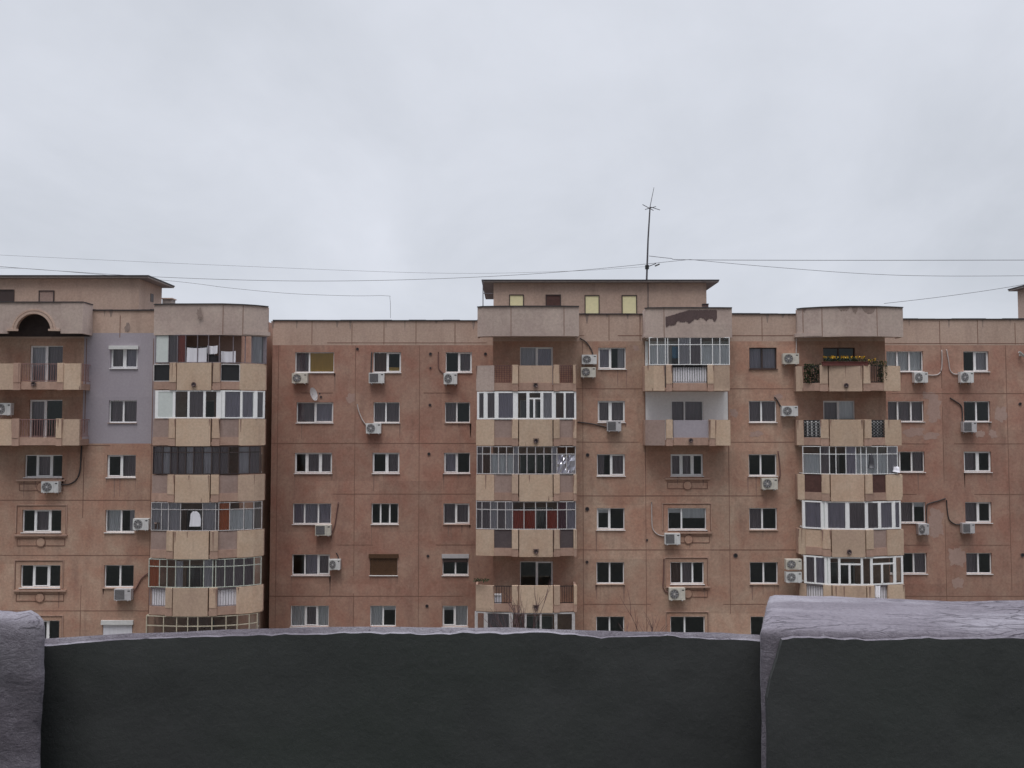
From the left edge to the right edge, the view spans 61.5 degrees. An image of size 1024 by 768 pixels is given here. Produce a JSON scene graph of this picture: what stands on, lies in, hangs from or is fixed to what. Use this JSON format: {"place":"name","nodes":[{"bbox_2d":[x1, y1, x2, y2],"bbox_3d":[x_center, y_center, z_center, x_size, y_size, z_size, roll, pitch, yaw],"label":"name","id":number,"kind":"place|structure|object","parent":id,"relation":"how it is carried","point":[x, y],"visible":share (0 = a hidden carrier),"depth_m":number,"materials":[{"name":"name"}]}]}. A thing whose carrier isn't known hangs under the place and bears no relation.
{"place":"outdoors","nodes":[
{"label":"outdoors","id":0,"kind":"place"},
{"bbox_2d":[0,275,272,637],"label":"apartment building","id":1,"kind":"structure","parent":0,"point":[128,398],"depth_m":42.74,"materials":[{"name":"brown concrete"}]},
{"bbox_2d":[0,403,13,416],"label":"air conditioner","id":2,"kind":"object","parent":1,"relation":"attached to","point":[7,409],"visible":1,"depth_m":42.47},
{"bbox_2d":[19,565,59,588],"bbox_3d":[-23.426,9.570,42.762,2.041,1.150,0.240,0,-3,0],"label":"window","id":3,"kind":"structure","parent":1,"relation":"in","point":[34,566],"depth_m":42.80,"materials":[{"name":"white plastic"}]},
{"bbox_2d":[21,510,61,532],"bbox_3d":[-23.427,6.849,42.942,2.012,1.150,0.347,0,-3,0],"label":"window","id":4,"kind":"structure","parent":1,"relation":"in","point":[43,518],"depth_m":42.96,"materials":[{"name":"white plastic"}]},
{"bbox_2d":[23,455,62,477],"bbox_3d":[-23.409,4.124,43.068,1.943,1.150,0.347,0,-3,0],"label":"window","id":5,"kind":"structure","parent":1,"relation":"in","point":[45,463],"depth_m":43.08,"materials":[{"name":"white plastic"}]},
{"bbox_2d":[30,400,61,435],"bbox_3d":[-23.367,1.788,43.251,1.667,1.980,0.199,0,-3,0],"label":"window","id":6,"kind":"structure","parent":1,"relation":"in","point":[38,408],"depth_m":43.29,"materials":[{"name":"glass"}]},
{"bbox_2d":[30,346,62,381],"bbox_3d":[-23.403,-0.936,43.378,1.657,1.980,0.199,0,-3,0],"label":"window","id":7,"kind":"structure","parent":1,"relation":"in","point":[40,355],"depth_m":43.45,"materials":[{"name":"glass"}]},
{"bbox_2d":[41,446,81,493],"bbox_3d":[-22.396,4.280,42.769,1.848,2.383,0.335,0,-3,0],"label":"air conditioner","id":8,"kind":"object","parent":1,"relation":"attached to","point":[50,487],"visible":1,"depth_m":42.59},
{"bbox_2d":[101,620,133,634],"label":"window","id":9,"kind":"structure","parent":1,"relation":"in","point":[109,626],"depth_m":42.58,"materials":[{"name":"white plastic"}]},
{"bbox_2d":[103,565,133,588],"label":"window","id":10,"kind":"structure","parent":1,"relation":"in","point":[120,576],"depth_m":42.80,"materials":[{"name":"white plastic"}]},
{"bbox_2d":[104,510,134,532],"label":"window","id":11,"kind":"structure","parent":1,"relation":"in","point":[114,518],"depth_m":43.07,"materials":[{"name":"white plastic"}]},
{"bbox_2d":[106,455,135,477],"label":"window","id":12,"kind":"structure","parent":1,"relation":"in","point":[128,462],"depth_m":43.18,"materials":[{"name":"white plastic"}]},
{"bbox_2d":[109,400,136,422],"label":"window","id":13,"kind":"structure","parent":1,"relation":"in","point":[121,413],"depth_m":43.34,"materials":[{"name":"glass"}]},
{"bbox_2d":[109,346,138,368],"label":"window","id":14,"kind":"structure","parent":1,"relation":"in","point":[122,357],"depth_m":43.44,"materials":[{"name":"white plastic"}]},
{"bbox_2d":[114,573,147,600],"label":"air conditioner","id":15,"kind":"object","parent":1,"relation":"attached to","point":[123,594],"visible":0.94,"depth_m":42.34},
{"bbox_2d":[133,518,150,530],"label":"air conditioner","id":16,"kind":"object","parent":1,"relation":"attached to","point":[142,524],"visible":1,"depth_m":42.50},
{"bbox_2d":[189,511,200,526],"bbox_3d":[-15.365,6.535,41.726,0.559,0.747,0.050,0,-3,0],"label":"hung shirt","id":17,"kind":"object","parent":1,"relation":"hanging from","point":[195,518],"visible":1,"depth_m":41.70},
{"bbox_2d":[187,565,202,586],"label":"window","id":18,"kind":"structure","parent":1,"relation":"in","point":[195,572],"depth_m":42.95,"materials":[{"name":"white paint"}]},
{"bbox_2d":[187,510,209,548],"bbox_3d":[-15.532,7.252,43.003,1.394,1.950,0.188,0,-3,0],"label":"window","id":19,"kind":"structure","parent":1,"relation":"in","point":[189,512],"depth_m":43.02,"materials":[{"name":"glass"}]},
{"bbox_2d":[207,346,217,353],"bbox_3d":[-14.677,-1.671,42.148,0.496,0.432,0.070,0,-3,0],"label":"hung towel","id":20,"kind":"object","parent":1,"relation":"hanging from","point":[213,349],"visible":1,"depth_m":42.15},
{"bbox_2d":[207,355,218,361],"bbox_3d":[-14.773,-1.163,42.500,0.624,0.450,0.640,0,-3,0],"label":"washtub","id":21,"kind":"object","parent":1,"relation":"on","point":[213,358],"visible":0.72,"depth_m":42.24,"materials":[{"name":"plastic"}]},
{"bbox_2d":[221,351,235,361],"bbox_3d":[-13.959,-1.328,42.312,0.722,0.593,0.070,0,-3,0],"label":"hung sheet","id":22,"kind":"object","parent":1,"relation":"hanging from","point":[226,356],"visible":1,"depth_m":42.31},
{"bbox_2d":[187,348,206,361],"bbox_3d":[-15.444,-1.396,42.136,0.968,0.786,0.071,0,-3,0],"label":"hung sheet","id":23,"kind":"object","parent":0,"point":[192,354],"visible":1,"depth_m":42.14,"materials":[{"name":"fabric"}]},
{"bbox_2d":[0,0,1023,322],"label":"sky","id":24,"kind":"structure","parent":0,"point":[432,140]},
{"bbox_3d":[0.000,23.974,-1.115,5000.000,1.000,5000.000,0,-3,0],"label":"ground","id":25,"kind":"structure","parent":0,"visible":0},
{"bbox_2d":[485,575,555,628],"bbox_3d":[0.463,15.350,26.344,3.163,18.788,3.112,0,-3,0],"label":"bare tree","id":26,"kind":"object","parent":25,"relation":"on","point":[516,617],"visible":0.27,"depth_m":26.69,"materials":[{"name":"brown plant"}]},
{"bbox_2d":[618,589,666,631],"bbox_3d":[3.929,15.547,26.703,2.608,18.429,3.211,0,-3,0],"label":"bare tree","id":27,"kind":"object","parent":25,"relation":"on","point":[642,622],"visible":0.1,"depth_m":26.47,"materials":[{"name":"brown plant"}]},
{"bbox_2d":[269,280,1023,634],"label":"apartment building","id":28,"kind":"structure","parent":25,"relation":"on","point":[499,468],"depth_m":44.79,"materials":[{"name":"brown concrete"}]},
{"bbox_2d":[22,268,390,317],"bbox_3d":[-17.987,-5.125,48.730,22.815,3.141,0.901,0,-3,5],"label":"overhead cable","id":29,"kind":"object","parent":28,"relation":"attached to","point":[235,288],"visible":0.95,"depth_m":48.58,"materials":[{"name":"metal"}]},
{"bbox_2d":[292,373,307,384],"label":"air conditioner","id":30,"kind":"object","parent":28,"relation":"attached to","point":[299,377],"visible":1,"depth_m":46.54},
{"bbox_2d":[289,606,328,627],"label":"window","id":31,"kind":"structure","parent":28,"relation":"in","point":[300,615],"depth_m":46.52,"materials":[{"name":"white plastic"}]},
{"bbox_2d":[291,554,329,575],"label":"window","id":32,"kind":"structure","parent":28,"relation":"in","point":[314,564],"depth_m":46.63,"materials":[{"name":"glass"}]},
{"bbox_2d":[292,503,330,524],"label":"window","id":33,"kind":"structure","parent":28,"relation":"in","point":[303,513],"depth_m":46.78,"materials":[{"name":"white plastic"}]},
{"bbox_2d":[294,453,331,473],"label":"window","id":34,"kind":"structure","parent":28,"relation":"in","point":[315,463],"depth_m":46.88,"materials":[{"name":"white plastic"}]},
{"bbox_2d":[295,352,333,372],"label":"window","id":35,"kind":"structure","parent":28,"relation":"in","point":[305,362],"depth_m":47.12,"materials":[{"name":"white plastic"}]},
{"bbox_2d":[310,387,319,400],"bbox_3d":[-10.582,0.545,46.415,0.542,0.720,0.820,0,-3,0],"label":"satellite dish","id":36,"kind":"object","parent":28,"relation":"attached to","point":[313,394],"visible":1,"depth_m":46.42,"materials":[{"name":"paint"}]},
{"bbox_2d":[297,402,332,422],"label":"window","id":37,"kind":"structure","parent":28,"relation":"in","point":[307,412],"depth_m":47.03,"materials":[{"name":"glass"}]},
{"bbox_2d":[315,502,338,536],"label":"air conditioner","id":38,"kind":"object","parent":28,"relation":"attached to","point":[323,530],"visible":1,"depth_m":46.16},
{"bbox_2d":[329,553,340,570],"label":"air conditioner","id":39,"kind":"object","parent":28,"relation":"attached to","point":[334,564],"visible":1,"depth_m":46.08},
{"bbox_2d":[357,404,381,434],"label":"air conditioner","id":40,"kind":"object","parent":28,"relation":"attached to","point":[373,427],"visible":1,"depth_m":46.42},
{"bbox_2d":[369,352,384,384],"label":"air conditioner","id":41,"kind":"object","parent":28,"relation":"attached to","point":[376,377],"visible":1,"depth_m":46.54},
{"bbox_2d":[370,606,395,625],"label":"window","id":42,"kind":"structure","parent":28,"relation":"in","point":[376,612],"depth_m":46.50,"materials":[{"name":"white plastic"}]},
{"bbox_2d":[369,554,398,575],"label":"window","id":43,"kind":"structure","parent":28,"relation":"in","point":[380,564],"depth_m":46.39,"materials":[{"name":"brown plastic"}]},
{"bbox_2d":[371,503,398,524],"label":"window","id":44,"kind":"structure","parent":28,"relation":"in","point":[380,523],"depth_m":46.63,"materials":[{"name":"white plastic"}]},
{"bbox_2d":[372,453,399,473],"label":"window","id":45,"kind":"structure","parent":28,"relation":"in","point":[392,459],"depth_m":46.77,"materials":[{"name":"white plastic"}]},
{"bbox_2d":[373,352,400,372],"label":"window","id":46,"kind":"structure","parent":28,"relation":"in","point":[381,359],"depth_m":47.13,"materials":[{"name":"white plastic"}]},
{"bbox_2d":[374,402,399,422],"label":"window","id":47,"kind":"structure","parent":28,"relation":"in","point":[384,412],"depth_m":47.03,"materials":[{"name":"glass"}]},
{"bbox_2d":[438,352,456,385],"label":"air conditioner","id":48,"kind":"object","parent":28,"relation":"attached to","point":[450,378],"visible":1,"depth_m":46.54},
{"bbox_2d":[442,554,468,575],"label":"window","id":49,"kind":"structure","parent":28,"relation":"in","point":[455,558],"depth_m":46.41,"materials":[{"name":"white plastic"}]},
{"bbox_2d":[443,606,467,627],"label":"window","id":50,"kind":"structure","parent":28,"relation":"in","point":[460,612],"depth_m":46.50,"materials":[{"name":"white plastic"}]},
{"bbox_2d":[443,503,469,524],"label":"window","id":51,"kind":"structure","parent":28,"relation":"in","point":[454,513],"depth_m":46.77,"materials":[{"name":"white plastic"}]},
{"bbox_2d":[443,453,470,473],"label":"window","id":52,"kind":"structure","parent":28,"relation":"in","point":[450,459],"depth_m":46.87,"materials":[{"name":"white plastic"}]},
{"bbox_2d":[445,402,469,422],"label":"window","id":53,"kind":"structure","parent":28,"relation":"in","point":[451,408],"depth_m":47.02,"materials":[{"name":"glass"}]},
{"bbox_2d":[446,352,471,372],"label":"window","id":54,"kind":"structure","parent":28,"relation":"in","point":[464,358],"depth_m":47.13,"materials":[{"name":"white plastic"}]},
{"bbox_2d":[520,347,552,384],"bbox_3d":[1.273,-0.926,44.878,1.715,1.980,0.198,0,-3,0],"label":"window","id":55,"kind":"structure","parent":28,"relation":"in","point":[528,355],"depth_m":44.96,"materials":[{"name":"glass"}]},
{"bbox_2d":[520,400,552,419],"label":"window","id":56,"kind":"structure","parent":28,"relation":"in","point":[522,402],"depth_m":44.84,"materials":[{"name":"white plastic"}]},
{"bbox_2d":[520,507,552,528],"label":"window","id":57,"kind":"structure","parent":28,"relation":"in","point":[540,514],"depth_m":44.58,"materials":[{"name":"white plastic"}]},
{"bbox_2d":[520,562,552,584],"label":"window","id":58,"kind":"structure","parent":28,"relation":"in","point":[520,562],"depth_m":44.29,"materials":[{"name":"white plastic"}]},
{"bbox_2d":[579,338,596,365],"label":"air conditioner","id":59,"kind":"object","parent":28,"relation":"attached to","point":[589,359],"visible":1,"depth_m":44.38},
{"bbox_2d":[581,367,595,378],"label":"air conditioner","id":60,"kind":"object","parent":28,"relation":"attached to","point":[588,371],"visible":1,"depth_m":44.35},
{"bbox_2d":[577,421,620,432],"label":"air conditioner","id":61,"kind":"object","parent":28,"relation":"attached to","point":[613,425],"visible":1,"depth_m":44.22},
{"bbox_2d":[596,508,624,530],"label":"window","id":62,"kind":"structure","parent":28,"relation":"in","point":[599,510],"depth_m":44.42,"materials":[{"name":"white plastic"}]},
{"bbox_2d":[596,562,624,584],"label":"window","id":63,"kind":"structure","parent":28,"relation":"in","point":[598,583],"depth_m":44.30,"materials":[{"name":"white plastic"}]},
{"bbox_2d":[596,454,625,476],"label":"window","id":64,"kind":"structure","parent":28,"relation":"in","point":[617,461],"depth_m":44.70,"materials":[{"name":"white plastic"}]},
{"bbox_2d":[597,401,625,422],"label":"window","id":65,"kind":"structure","parent":28,"relation":"in","point":[607,410],"depth_m":44.83,"materials":[{"name":"glass"}]},
{"bbox_2d":[598,348,626,369],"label":"window","id":66,"kind":"structure","parent":28,"relation":"in","point":[604,354],"depth_m":44.95,"materials":[{"name":"white plastic"}]},
{"bbox_2d":[642,189,659,279],"bbox_3d":[7.935,-8.445,48.945,1.012,5.547,0.160,0,-3,0],"label":"antenna","id":67,"kind":"object","parent":28,"relation":"on","point":[647,265],"visible":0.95,"depth_m":48.89,"materials":[{"name":"metal"}]},
{"bbox_2d":[8,255,634,273],"bbox_3d":[-12.636,-7.231,50.865,40.929,1.730,0.406,0,-3,5],"label":"overhead cable","id":68,"kind":"object","parent":67,"relation":"attached to","point":[300,268],"visible":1,"depth_m":51.01,"materials":[{"name":"metal"}]},
{"bbox_2d":[0,259,689,280],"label":"overhead cable","id":69,"kind":"object","parent":67,"relation":"attached to","point":[380,280],"visible":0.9,"depth_m":49.38,"materials":[{"name":"metal"}]},
{"bbox_2d":[690,259,917,275],"bbox_3d":[21.096,-6.635,49.477,22.046,0.812,0.189,0,-3,-4],"label":"overhead cable","id":70,"kind":"object","parent":69,"relation":"attached to","point":[813,270],"visible":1,"depth_m":49.16,"materials":[{"name":"metal"}]},
{"bbox_2d":[651,256,920,260],"bbox_3d":[19.955,-7.168,49.524,24.370,0.308,0.251,0,-3,-4],"label":"overhead cable","id":71,"kind":"object","parent":67,"relation":"attached to","point":[824,260],"visible":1,"depth_m":49.36,"materials":[{"name":"metal"}]},
{"bbox_2d":[651,502,679,545],"bbox_3d":[7.890,7.187,44.136,1.444,2.226,0.325,0,-3,0],"label":"air conditioner","id":72,"kind":"object","parent":28,"relation":"attached to","point":[671,538],"visible":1,"depth_m":43.96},
{"bbox_2d":[662,559,684,600],"bbox_3d":[8.275,10.052,44.000,1.115,2.139,0.331,0,-3,0],"label":"air conditioner","id":73,"kind":"object","parent":28,"relation":"attached to","point":[676,593],"visible":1,"depth_m":43.83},
{"bbox_2d":[670,454,703,476],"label":"window","id":74,"kind":"structure","parent":28,"relation":"in","point":[682,465],"depth_m":44.57,"materials":[{"name":"white plastic"}]},
{"bbox_2d":[671,348,702,384],"bbox_3d":[9.120,-0.911,44.886,1.663,1.950,0.190,0,-3,0],"label":"window","id":75,"kind":"structure","parent":28,"relation":"in","point":[673,361],"depth_m":44.95,"materials":[{"name":"white plastic"}]},
{"bbox_2d":[671,401,702,419],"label":"window","id":76,"kind":"structure","parent":28,"relation":"in","point":[680,410],"depth_m":44.84,"materials":[{"name":"glass"}]},
{"bbox_2d":[668,508,706,530],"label":"window","id":77,"kind":"structure","parent":28,"relation":"in","point":[684,512],"depth_m":44.54,"materials":[{"name":"white plastic"}]},
{"bbox_2d":[670,562,704,584],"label":"window","id":78,"kind":"structure","parent":28,"relation":"in","point":[681,573],"depth_m":44.43,"materials":[{"name":"white plastic"}]},
{"bbox_2d":[670,617,704,631],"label":"window","id":79,"kind":"structure","parent":28,"relation":"in","point":[670,617],"depth_m":44.18,"materials":[{"name":"white plastic"}]},
{"bbox_2d":[748,454,777,476],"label":"window","id":80,"kind":"structure","parent":28,"relation":"in","point":[759,475],"depth_m":44.55,"materials":[{"name":"white plastic"}]},
{"bbox_2d":[749,348,777,369],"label":"window","id":81,"kind":"structure","parent":28,"relation":"in","point":[759,358],"depth_m":44.96,"materials":[{"name":"glass"}]},
{"bbox_2d":[749,401,777,422],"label":"window","id":82,"kind":"structure","parent":28,"relation":"in","point":[759,411],"depth_m":44.83,"materials":[{"name":"glass"}]},
{"bbox_2d":[749,508,777,530],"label":"window","id":83,"kind":"structure","parent":28,"relation":"in","point":[755,514],"depth_m":44.55,"materials":[{"name":"white plastic"}]},
{"bbox_2d":[749,562,778,584],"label":"window","id":84,"kind":"structure","parent":28,"relation":"in","point":[751,583],"depth_m":44.30,"materials":[{"name":"white plastic"}]},
{"bbox_2d":[760,451,780,490],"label":"air conditioner","id":85,"kind":"object","parent":28,"relation":"attached to","point":[769,483],"visible":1,"depth_m":44.09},
{"bbox_2d":[774,397,797,417],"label":"air conditioner","id":86,"kind":"object","parent":28,"relation":"attached to","point":[788,411],"visible":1,"depth_m":44.26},
{"bbox_2d":[782,338,798,365],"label":"air conditioner","id":87,"kind":"object","parent":28,"relation":"attached to","point":[790,358],"visible":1,"depth_m":44.38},
{"bbox_2d":[784,571,801,582],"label":"air conditioner","id":88,"kind":"object","parent":28,"relation":"attached to","point":[792,576],"visible":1,"depth_m":43.47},
{"bbox_2d":[784,559,801,569],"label":"air conditioner","id":89,"kind":"object","parent":28,"relation":"attached to","point":[792,564],"visible":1,"depth_m":43.50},
{"bbox_2d":[803,363,820,383],"bbox_3d":[15.371,-0.543,44.011,0.945,1.097,0.414,0,-3,0],"label":"potted plant","id":90,"kind":"object","parent":28,"relation":"on","point":[808,370],"visible":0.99,"depth_m":43.96,"materials":[{"name":"green plant"}]},
{"bbox_2d":[823,401,854,419],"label":"window","id":91,"kind":"structure","parent":28,"relation":"in","point":[832,410],"depth_m":44.80,"materials":[{"name":"glass"}]},
{"bbox_2d":[830,454,854,474],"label":"window","id":92,"kind":"structure","parent":28,"relation":"in","point":[832,456],"depth_m":44.70,"materials":[{"name":"white plastic"}]},
{"bbox_2d":[830,562,854,583],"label":"window","id":93,"kind":"structure","parent":28,"relation":"in","point":[830,562],"depth_m":44.32,"materials":[{"name":"white plastic"}]},
{"bbox_2d":[821,356,867,365],"bbox_3d":[16.851,-1.186,43.507,2.290,0.523,0.396,0,-3,0],"label":"flower box","id":94,"kind":"object","parent":28,"relation":"on","point":[832,362],"visible":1,"depth_m":43.41,"materials":[{"name":"brown plant"}]},
{"bbox_2d":[877,360,887,381],"bbox_3d":[18.883,-0.644,43.817,0.545,1.158,0.393,0,-3,0],"label":"potted plant","id":95,"kind":"object","parent":28,"relation":"on","point":[880,369],"visible":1,"depth_m":43.77,"materials":[{"name":"green plant"}]},
{"bbox_2d":[886,351,922,371],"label":"window","id":96,"kind":"structure","parent":28,"relation":"in","point":[914,364],"depth_m":47.16,"materials":[{"name":"white plastic"}]},
{"bbox_2d":[888,401,922,421],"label":"window","id":97,"kind":"structure","parent":28,"relation":"in","point":[897,410],"depth_m":47.03,"materials":[{"name":"glass"}]},
{"bbox_2d":[890,553,927,574],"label":"window","id":98,"kind":"structure","parent":28,"relation":"in","point":[917,558],"depth_m":46.63,"materials":[{"name":"white plastic"}]},
{"bbox_2d":[898,452,925,472],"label":"window","id":99,"kind":"structure","parent":28,"relation":"in","point":[916,458],"depth_m":46.88,"materials":[{"name":"white plastic"}]},
{"bbox_2d":[901,502,924,523],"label":"window","id":100,"kind":"structure","parent":28,"relation":"in","point":[907,516],"depth_m":46.76,"materials":[{"name":"white plastic"}]},
{"bbox_2d":[912,350,942,383],"bbox_3d":[22.623,-0.920,46.713,1.678,1.882,0.331,0,-3,0],"label":"air conditioner","id":101,"kind":"object","parent":28,"relation":"attached to","point":[919,377],"visible":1,"depth_m":46.55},
{"bbox_2d":[916,498,945,535],"bbox_3d":[22.641,7.170,46.338,1.623,2.028,0.335,0,-3,0],"label":"air conditioner","id":102,"kind":"object","parent":28,"relation":"attached to","point":[922,528],"visible":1,"depth_m":46.18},
{"bbox_2d":[946,349,973,384],"bbox_3d":[24.333,-0.935,46.713,1.329,1.919,0.331,0,-3,0],"label":"air conditioner","id":103,"kind":"object","parent":28,"relation":"attached to","point":[965,377],"visible":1,"depth_m":46.55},
{"bbox_2d":[946,500,974,533],"bbox_3d":[24.164,7.185,46.341,1.376,1.839,0.329,0,-3,0],"label":"air conditioner","id":104,"kind":"object","parent":28,"relation":"attached to","point":[967,528],"visible":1,"depth_m":46.17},
{"bbox_2d":[950,398,976,433],"bbox_3d":[24.451,1.710,46.595,1.286,1.966,0.329,0,-3,0],"label":"air conditioner","id":105,"kind":"object","parent":28,"relation":"attached to","point":[968,427],"visible":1,"depth_m":46.42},
{"bbox_2d":[963,351,987,371],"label":"window","id":106,"kind":"structure","parent":28,"relation":"in","point":[980,358],"depth_m":47.13,"materials":[{"name":"white plastic"}]},
{"bbox_2d":[964,401,989,421],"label":"window","id":107,"kind":"structure","parent":28,"relation":"in","point":[975,402],"depth_m":46.88,"materials":[{"name":"white plastic"}]},
{"bbox_2d":[964,452,992,472],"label":"window","id":108,"kind":"structure","parent":28,"relation":"in","point":[971,459],"depth_m":46.78,"materials":[{"name":"white plastic"}]},
{"bbox_2d":[965,502,992,523],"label":"window","id":109,"kind":"structure","parent":28,"relation":"in","point":[971,508],"depth_m":46.70,"materials":[{"name":"white plastic"}]},
{"bbox_2d":[966,553,992,574],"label":"window","id":110,"kind":"structure","parent":28,"relation":"in","point":[970,557],"depth_m":46.62,"materials":[{"name":"glass"}]},
{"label":"roof deck","id":111,"kind":"structure","parent":25,"relation":"on","visible":0},
{"bbox_2d":[0,610,44,767],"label":"parapet pillar","id":112,"kind":"structure","parent":111,"relation":"on","point":[22,645],"depth_m":1.48,"materials":[{"name":"concrete"}]},
{"bbox_2d":[40,627,761,767],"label":"parapet wall","id":113,"kind":"structure","parent":111,"relation":"on","point":[396,697],"depth_m":1.56,"materials":[{"name":"concrete"}]},
{"bbox_2d":[760,595,1023,767],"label":"parapet block","id":114,"kind":"structure","parent":111,"relation":"on","point":[849,682],"depth_m":1.47,"materials":[{"name":"concrete"}]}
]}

